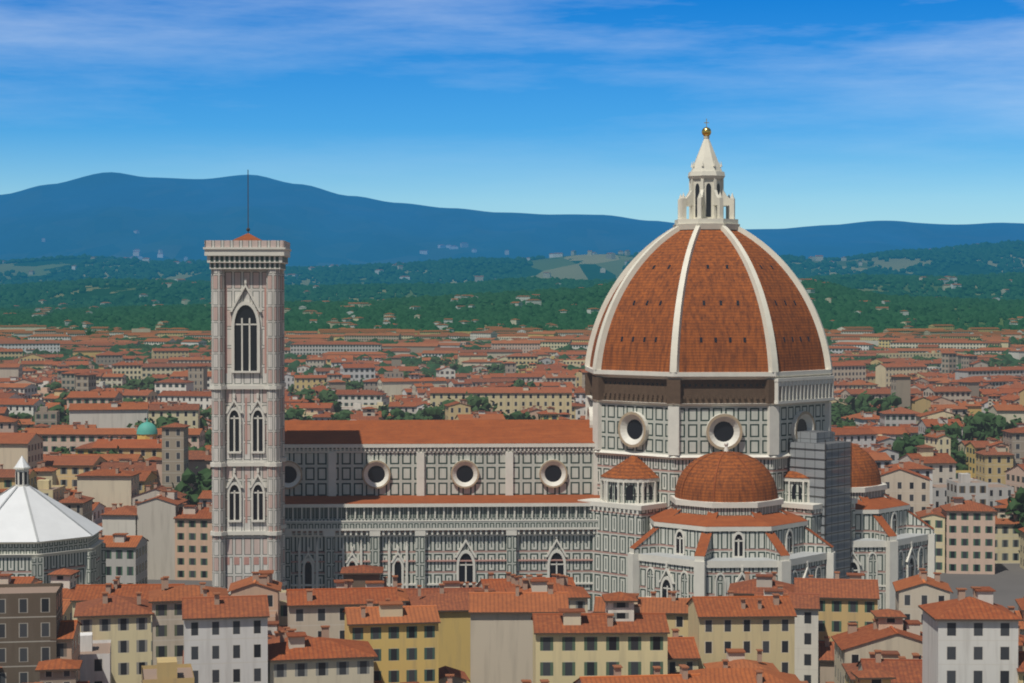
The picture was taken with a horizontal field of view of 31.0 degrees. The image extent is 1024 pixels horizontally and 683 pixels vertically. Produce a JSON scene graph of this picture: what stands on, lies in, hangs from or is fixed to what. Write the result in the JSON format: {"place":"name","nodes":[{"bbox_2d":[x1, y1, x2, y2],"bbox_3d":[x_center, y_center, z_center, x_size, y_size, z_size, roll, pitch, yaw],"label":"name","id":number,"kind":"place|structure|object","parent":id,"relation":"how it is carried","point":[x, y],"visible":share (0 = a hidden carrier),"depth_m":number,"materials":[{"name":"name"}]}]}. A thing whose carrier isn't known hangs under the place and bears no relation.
{"place":"outdoors","nodes":[
{"label":"outdoors","id":0,"kind":"place"},
{"bbox_2d":[0,172,1023,610],"bbox_3d":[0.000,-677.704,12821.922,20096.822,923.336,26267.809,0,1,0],"label":"ground","id":1,"kind":"structure","parent":0,"point":[106,214],"depth_m":10113.14,"materials":[{"name":"blue"}]},
{"bbox_2d":[9,412,26,430],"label":"tree","id":2,"kind":"object","parent":1,"relation":"on","point":[12,415],"visible":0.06,"depth_m":767.65,"materials":[{"name":"green plant"}]},
{"bbox_2d":[17,411,34,418],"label":"tree","id":3,"kind":"object","parent":1,"relation":"on","point":[26,416],"visible":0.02,"depth_m":812.94,"materials":[{"name":"green plant"}]},
{"bbox_2d":[33,414,65,427],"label":"tree","id":4,"kind":"object","parent":1,"relation":"on","point":[62,419],"visible":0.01,"depth_m":770.53,"materials":[{"name":"green plant"}]},
{"bbox_2d":[32,401,68,424],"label":"tree","id":5,"kind":"object","parent":1,"relation":"on","point":[61,408],"visible":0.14,"depth_m":771.88,"materials":[{"name":"green plant"}]},
{"bbox_2d":[0,456,105,583],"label":"baptistery","id":6,"kind":"structure","parent":1,"relation":"on","point":[42,535],"depth_m":405.44,"materials":[{"name":"stone"}]},
{"bbox_2d":[44,379,61,390],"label":"tree","id":7,"kind":"object","parent":1,"relation":"on","point":[52,386],"visible":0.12,"depth_m":1043.73,"materials":[{"name":"green plant"}]},
{"bbox_2d":[48,356,60,360],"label":"tree","id":8,"kind":"object","parent":1,"relation":"on","point":[57,359],"visible":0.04,"depth_m":1519.85,"materials":[{"name":"green plant"}]},
{"bbox_2d":[49,388,70,404],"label":"tree","id":9,"kind":"object","parent":1,"relation":"on","point":[62,395],"visible":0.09,"depth_m":909.46,"materials":[{"name":"green plant"}]},
{"bbox_2d":[54,447,68,452],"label":"tree","id":10,"kind":"object","parent":1,"relation":"on","point":[63,449],"visible":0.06,"depth_m":617.22,"materials":[{"name":"green plant"}]},
{"bbox_2d":[86,328,98,334],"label":"tree","id":11,"kind":"object","parent":1,"relation":"on","point":[89,332],"visible":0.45,"depth_m":2827.08,"materials":[{"name":"green plant"}]},
{"bbox_2d":[90,446,121,453],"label":"tree","id":12,"kind":"object","parent":1,"relation":"on","point":[111,451],"visible":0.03,"depth_m":588.24,"materials":[{"name":"green plant"}]},
{"bbox_2d":[118,376,137,388],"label":"tree","id":13,"kind":"object","parent":1,"relation":"on","point":[124,386],"visible":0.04,"depth_m":1061.96,"materials":[{"name":"green plant"}]},
{"bbox_2d":[123,397,143,401],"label":"tree","id":14,"kind":"object","parent":1,"relation":"on","point":[140,399],"visible":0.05,"depth_m":905.87,"materials":[{"name":"green plant"}]},
{"bbox_2d":[126,374,156,389],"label":"tree","id":15,"kind":"object","parent":1,"relation":"on","point":[139,381],"visible":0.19,"depth_m":1049.11,"materials":[{"name":"green plant"}]},
{"bbox_2d":[130,384,154,390],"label":"tree","id":16,"kind":"object","parent":1,"relation":"on","point":[152,388],"visible":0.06,"depth_m":1031.67,"materials":[{"name":"green plant"}]},
{"bbox_2d":[139,382,154,388],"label":"tree","id":17,"kind":"object","parent":1,"relation":"on","point":[145,386],"visible":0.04,"depth_m":1040.72,"materials":[{"name":"green plant"}]},
{"bbox_2d":[136,419,157,438],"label":"small dome","id":18,"kind":"structure","parent":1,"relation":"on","point":[146,429],"depth_m":605.35,"materials":[{"name":"paint"}]},
{"bbox_2d":[127,413,177,427],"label":"tree","id":19,"kind":"object","parent":1,"relation":"on","point":[161,421],"visible":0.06,"depth_m":710.37,"materials":[{"name":"green plant"}]},
{"bbox_2d":[172,466,211,505],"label":"tree","id":20,"kind":"object","parent":1,"relation":"on","point":[203,480],"visible":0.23,"depth_m":541.06,"materials":[{"name":"green plant"}]},
{"bbox_2d":[188,442,209,451],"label":"tree","id":21,"kind":"object","parent":1,"relation":"on","point":[203,448],"visible":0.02,"depth_m":587.07,"materials":[{"name":"green plant"}]},
{"bbox_2d":[194,427,211,444],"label":"tree","id":22,"kind":"object","parent":1,"relation":"on","point":[208,435],"visible":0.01,"depth_m":686.76,"materials":[{"name":"green plant"}]},
{"bbox_2d":[200,407,211,429],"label":"tree","id":23,"kind":"object","parent":1,"relation":"on","point":[204,413],"visible":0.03,"depth_m":749.50,"materials":[{"name":"green plant"}]},
{"bbox_2d":[200,408,211,418],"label":"tree","id":24,"kind":"object","parent":1,"relation":"on","point":[210,411],"depth_m":785.50,"materials":[{"name":"green plant"}]},
{"bbox_2d":[203,195,290,595],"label":"campanile","id":25,"kind":"structure","parent":1,"relation":"on","point":[247,465],"depth_m":378.06,"materials":[{"name":"stone"}]},
{"bbox_2d":[287,384,293,391],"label":"tree","id":26,"kind":"object","parent":1,"relation":"on","point":[291,388],"visible":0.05,"depth_m":1148.78,"materials":[{"name":"green plant"}]},
{"bbox_2d":[285,405,306,419],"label":"tree","id":27,"kind":"object","parent":1,"relation":"on","point":[293,413],"visible":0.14,"depth_m":789.90,"materials":[{"name":"green plant"}]},
{"bbox_2d":[286,386,314,394],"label":"tree","id":28,"kind":"object","parent":1,"relation":"on","point":[303,390],"visible":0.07,"depth_m":970.47,"materials":[{"name":"green plant"}]},
{"bbox_2d":[292,391,310,395],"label":"tree","id":29,"kind":"object","parent":1,"relation":"on","point":[301,393],"visible":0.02,"depth_m":958.87,"materials":[{"name":"green plant"}]},
{"bbox_2d":[298,387,341,412],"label":"tree","id":30,"kind":"object","parent":1,"relation":"on","point":[327,396],"visible":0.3,"depth_m":872.47,"materials":[{"name":"green plant"}]},
{"bbox_2d":[330,407,353,419],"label":"tree","id":31,"kind":"object","parent":1,"relation":"on","point":[344,414],"visible":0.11,"depth_m":781.74,"materials":[{"name":"green plant"}]},
{"bbox_2d":[342,378,356,389],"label":"tree","id":32,"kind":"object","parent":1,"relation":"on","point":[353,384],"visible":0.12,"depth_m":1096.78,"materials":[{"name":"green plant"}]},
{"bbox_2d":[346,378,363,389],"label":"tree","id":33,"kind":"object","parent":1,"relation":"on","point":[360,384],"visible":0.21,"depth_m":1098.56,"materials":[{"name":"green plant"}]},
{"bbox_2d":[378,404,388,411],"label":"tree","id":34,"kind":"object","parent":1,"relation":"on","point":[381,408],"visible":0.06,"depth_m":912.75,"materials":[{"name":"green plant"}]},
{"bbox_2d":[381,405,413,419],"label":"tree","id":35,"kind":"object","parent":1,"relation":"on","point":[397,413],"visible":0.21,"depth_m":797.93,"materials":[{"name":"green plant"}]},
{"bbox_2d":[412,404,428,415],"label":"tree","id":36,"kind":"object","parent":1,"relation":"on","point":[419,411],"visible":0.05,"depth_m":854.69,"materials":[{"name":"green plant"}]},
{"bbox_2d":[422,370,433,376],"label":"tree","id":37,"kind":"object","parent":1,"relation":"on","point":[428,375],"visible":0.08,"depth_m":1234.44,"materials":[{"name":"green plant"}]},
{"bbox_2d":[419,403,444,419],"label":"tree","id":38,"kind":"object","parent":1,"relation":"on","point":[434,413],"visible":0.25,"depth_m":780.73,"materials":[{"name":"green plant"}]},
{"bbox_2d":[432,358,448,364],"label":"tree","id":39,"kind":"object","parent":1,"relation":"on","point":[440,362],"visible":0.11,"depth_m":1475.40,"materials":[{"name":"green plant"}]},
{"bbox_2d":[430,355,453,364],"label":"tree","id":40,"kind":"object","parent":1,"relation":"on","point":[434,359],"visible":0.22,"depth_m":1482.72,"materials":[{"name":"green plant"}]},
{"bbox_2d":[285,419,599,612],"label":"nave aisles","id":41,"kind":"object","parent":1,"relation":"on","point":[423,503],"visible":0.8,"depth_m":402.52,"materials":[{"name":"stone"}]},
{"bbox_2d":[440,397,468,414],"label":"tree","id":42,"kind":"object","parent":1,"relation":"on","point":[446,402],"visible":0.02,"depth_m":849.32,"materials":[{"name":"green plant"}]},
{"bbox_2d":[450,361,463,370],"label":"tree","id":43,"kind":"object","parent":1,"relation":"on","point":[453,367],"visible":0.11,"depth_m":1365.05,"materials":[{"name":"green plant"}]},
{"bbox_2d":[455,337,470,340],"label":"tree","id":44,"kind":"object","parent":1,"relation":"on","point":[464,339],"visible":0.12,"depth_m":2272.45,"materials":[{"name":"green plant"}]},
{"bbox_2d":[462,391,497,411],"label":"tree","id":45,"kind":"object","parent":1,"relation":"on","point":[475,402],"visible":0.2,"depth_m":843.65,"materials":[{"name":"green plant"}]},
{"bbox_2d":[485,361,504,371],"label":"tree","id":46,"kind":"object","parent":1,"relation":"on","point":[494,366],"visible":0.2,"depth_m":1382.12,"materials":[{"name":"green plant"}]},
{"bbox_2d":[0,230,1023,682],"bbox_3d":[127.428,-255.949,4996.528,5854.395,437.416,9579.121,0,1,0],"label":"city buildings","id":47,"kind":"structure","parent":1,"relation":"on","point":[126,622],"depth_m":345.32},
{"bbox_2d":[0,239,1023,376],"bbox_3d":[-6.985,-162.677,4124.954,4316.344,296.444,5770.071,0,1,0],"label":"hill woods","id":48,"kind":"object","parent":1,"relation":"on","point":[431,299],"visible":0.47,"depth_m":4240.55,"materials":[{"name":"green plant"}]},
{"bbox_2d":[501,410,536,419],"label":"tree","id":49,"kind":"object","parent":1,"relation":"on","point":[517,415],"visible":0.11,"depth_m":752.48,"materials":[{"name":"green plant"}]},
{"bbox_2d":[518,363,528,370],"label":"tree","id":50,"kind":"object","parent":1,"relation":"on","point":[520,367],"visible":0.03,"depth_m":1307.18,"materials":[{"name":"green plant"}]},
{"bbox_2d":[508,379,541,386],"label":"tree","id":51,"kind":"object","parent":1,"relation":"on","point":[519,383],"visible":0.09,"depth_m":1036.40,"materials":[{"name":"green plant"}]},
{"bbox_2d":[537,324,544,330],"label":"tree","id":52,"kind":"object","parent":1,"relation":"on","point":[540,326],"visible":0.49,"depth_m":3127.38,"materials":[{"name":"green plant"}]},
{"bbox_2d":[578,450,666,612],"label":"turret","id":53,"kind":"object","parent":1,"relation":"on","point":[625,507],"visible":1,"depth_m":395.56,"materials":[{"name":"stone"}]},
{"bbox_2d":[585,366,833,507],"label":"drum","id":54,"kind":"object","parent":1,"relation":"on","point":[668,427],"visible":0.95,"depth_m":396.46,"materials":[{"name":"stone"}]},
{"bbox_2d":[585,223,832,371],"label":"dome","id":55,"kind":"structure","parent":54,"relation":"on","point":[709,297],"depth_m":402.79,"materials":[{"name":"tile"}]},
{"bbox_2d":[675,119,737,223],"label":"lantern","id":56,"kind":"object","parent":55,"relation":"on","point":[706,199],"visible":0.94,"depth_m":416.54,"materials":[{"name":"stone"}]},
{"bbox_2d":[628,442,834,597],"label":"apse","id":57,"kind":"structure","parent":1,"relation":"on","point":[721,523],"depth_m":380.59,"materials":[{"name":"stone"}]},
{"bbox_2d":[782,470,857,539],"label":"turret","id":58,"kind":"object","parent":1,"relation":"on","point":[796,498],"visible":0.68,"depth_m":396.20,"materials":[{"name":"stone"}]},
{"bbox_2d":[789,430,851,578],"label":"scaffold tower","id":59,"kind":"structure","parent":1,"relation":"on","point":[822,460],"depth_m":397.05,"materials":[{"name":"metal"}]},
{"bbox_2d":[831,407,840,422],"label":"tree","id":60,"kind":"object","parent":1,"relation":"on","point":[835,411],"visible":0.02,"depth_m":796.01,"materials":[{"name":"green plant"}]},
{"bbox_2d":[831,401,840,410],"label":"tree","id":61,"kind":"object","parent":1,"relation":"on","point":[835,405],"visible":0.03,"depth_m":862.53,"materials":[{"name":"green plant"}]},
{"bbox_2d":[831,412,848,425],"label":"tree","id":62,"kind":"object","parent":1,"relation":"on","point":[836,418],"visible":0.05,"depth_m":769.30,"materials":[{"name":"green plant"}]},
{"bbox_2d":[831,405,853,418],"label":"tree","id":63,"kind":"object","parent":1,"relation":"on","point":[843,413],"visible":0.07,"depth_m":850.15,"materials":[{"name":"green plant"}]},
{"bbox_2d":[837,421,848,427],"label":"tree","id":64,"kind":"object","parent":1,"relation":"on","point":[840,424],"visible":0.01,"depth_m":733.65,"materials":[{"name":"green plant"}]},
{"bbox_2d":[835,419,855,425],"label":"tree","id":65,"kind":"object","parent":1,"relation":"on","point":[849,422],"visible":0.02,"depth_m":778.26,"materials":[{"name":"green plant"}]},
{"bbox_2d":[838,404,855,413],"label":"tree","id":66,"kind":"object","parent":1,"relation":"on","point":[847,410],"visible":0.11,"depth_m":856.15,"materials":[{"name":"green plant"}]},
{"bbox_2d":[838,356,856,360],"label":"tree","id":67,"kind":"object","parent":1,"relation":"on","point":[840,358],"visible":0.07,"depth_m":1479.36,"materials":[{"name":"green plant"}]},
{"bbox_2d":[837,390,878,413],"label":"tree","id":68,"kind":"object","parent":1,"relation":"on","point":[854,404],"visible":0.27,"depth_m":862.34,"materials":[{"name":"green plant"}]},
{"bbox_2d":[869,354,888,359],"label":"tree","id":69,"kind":"object","parent":1,"relation":"on","point":[876,356],"visible":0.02,"depth_m":1461.12,"materials":[{"name":"green plant"}]},
{"bbox_2d":[859,392,907,415],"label":"tree","id":70,"kind":"object","parent":1,"relation":"on","point":[889,401],"visible":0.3,"depth_m":821.45,"materials":[{"name":"green plant"}]},
{"bbox_2d":[832,432,935,609],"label":"apse","id":71,"kind":"structure","parent":1,"relation":"on","point":[894,540],"depth_m":407.95,"materials":[{"name":"stone"}]},
{"bbox_2d":[891,433,915,457],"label":"tree","id":72,"kind":"object","parent":1,"relation":"on","point":[898,445],"visible":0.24,"depth_m":671.50,"materials":[{"name":"green plant"}]},
{"bbox_2d":[896,431,929,455],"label":"tree","id":73,"kind":"object","parent":1,"relation":"on","point":[917,441],"visible":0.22,"depth_m":668.96,"materials":[{"name":"green plant"}]},
{"bbox_2d":[912,356,930,359],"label":"tree","id":74,"kind":"object","parent":1,"relation":"on","point":[921,357],"visible":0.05,"depth_m":1484.91,"materials":[{"name":"green plant"}]},
{"bbox_2d":[911,432,957,454],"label":"tree","id":75,"kind":"object","parent":1,"relation":"on","point":[953,443],"visible":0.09,"depth_m":670.46,"materials":[{"name":"green plant"}]},
{"bbox_2d":[916,419,971,450],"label":"tree","id":76,"kind":"object","parent":1,"relation":"on","point":[954,430],"visible":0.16,"depth_m":683.03,"materials":[{"name":"green plant"}]},
{"bbox_2d":[951,448,968,469],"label":"tree","id":77,"kind":"object","parent":1,"relation":"on","point":[959,457],"visible":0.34,"depth_m":660.97,"materials":[{"name":"green plant"}]},
{"bbox_2d":[948,408,994,440],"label":"tree","id":78,"kind":"object","parent":1,"relation":"on","point":[975,427],"visible":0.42,"depth_m":709.96,"materials":[{"name":"green plant"}]},
{"bbox_2d":[988,361,1006,366],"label":"tree","id":79,"kind":"object","parent":1,"relation":"on","point":[991,363],"visible":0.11,"depth_m":1398.17,"materials":[{"name":"green plant"}]},
{"bbox_2d":[984,414,1021,440],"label":"tree","id":80,"kind":"object","parent":1,"relation":"on","point":[998,423],"visible":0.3,"depth_m":705.94,"materials":[{"name":"green plant"}]},
{"bbox_2d":[1002,487,1023,526],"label":"tree","id":81,"kind":"object","parent":1,"relation":"on","point":[1014,504],"visible":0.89,"depth_m":504.60,"materials":[{"name":"green plant"}]},
{"bbox_2d":[1008,496,1023,521],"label":"tree","id":82,"kind":"object","parent":1,"relation":"on","point":[1021,508],"visible":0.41,"depth_m":506.22,"materials":[{"name":"green plant"}]},
{"bbox_2d":[1013,513,1023,532],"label":"tree","id":83,"kind":"object","parent":1,"relation":"on","point":[1016,525],"visible":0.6,"depth_m":502.86,"materials":[{"name":"green plant"}]},
{"bbox_2d":[0,0,1023,228],"label":"sky","id":84,"kind":"structure","parent":0,"point":[817,112],"materials":[{"name":"blue"}]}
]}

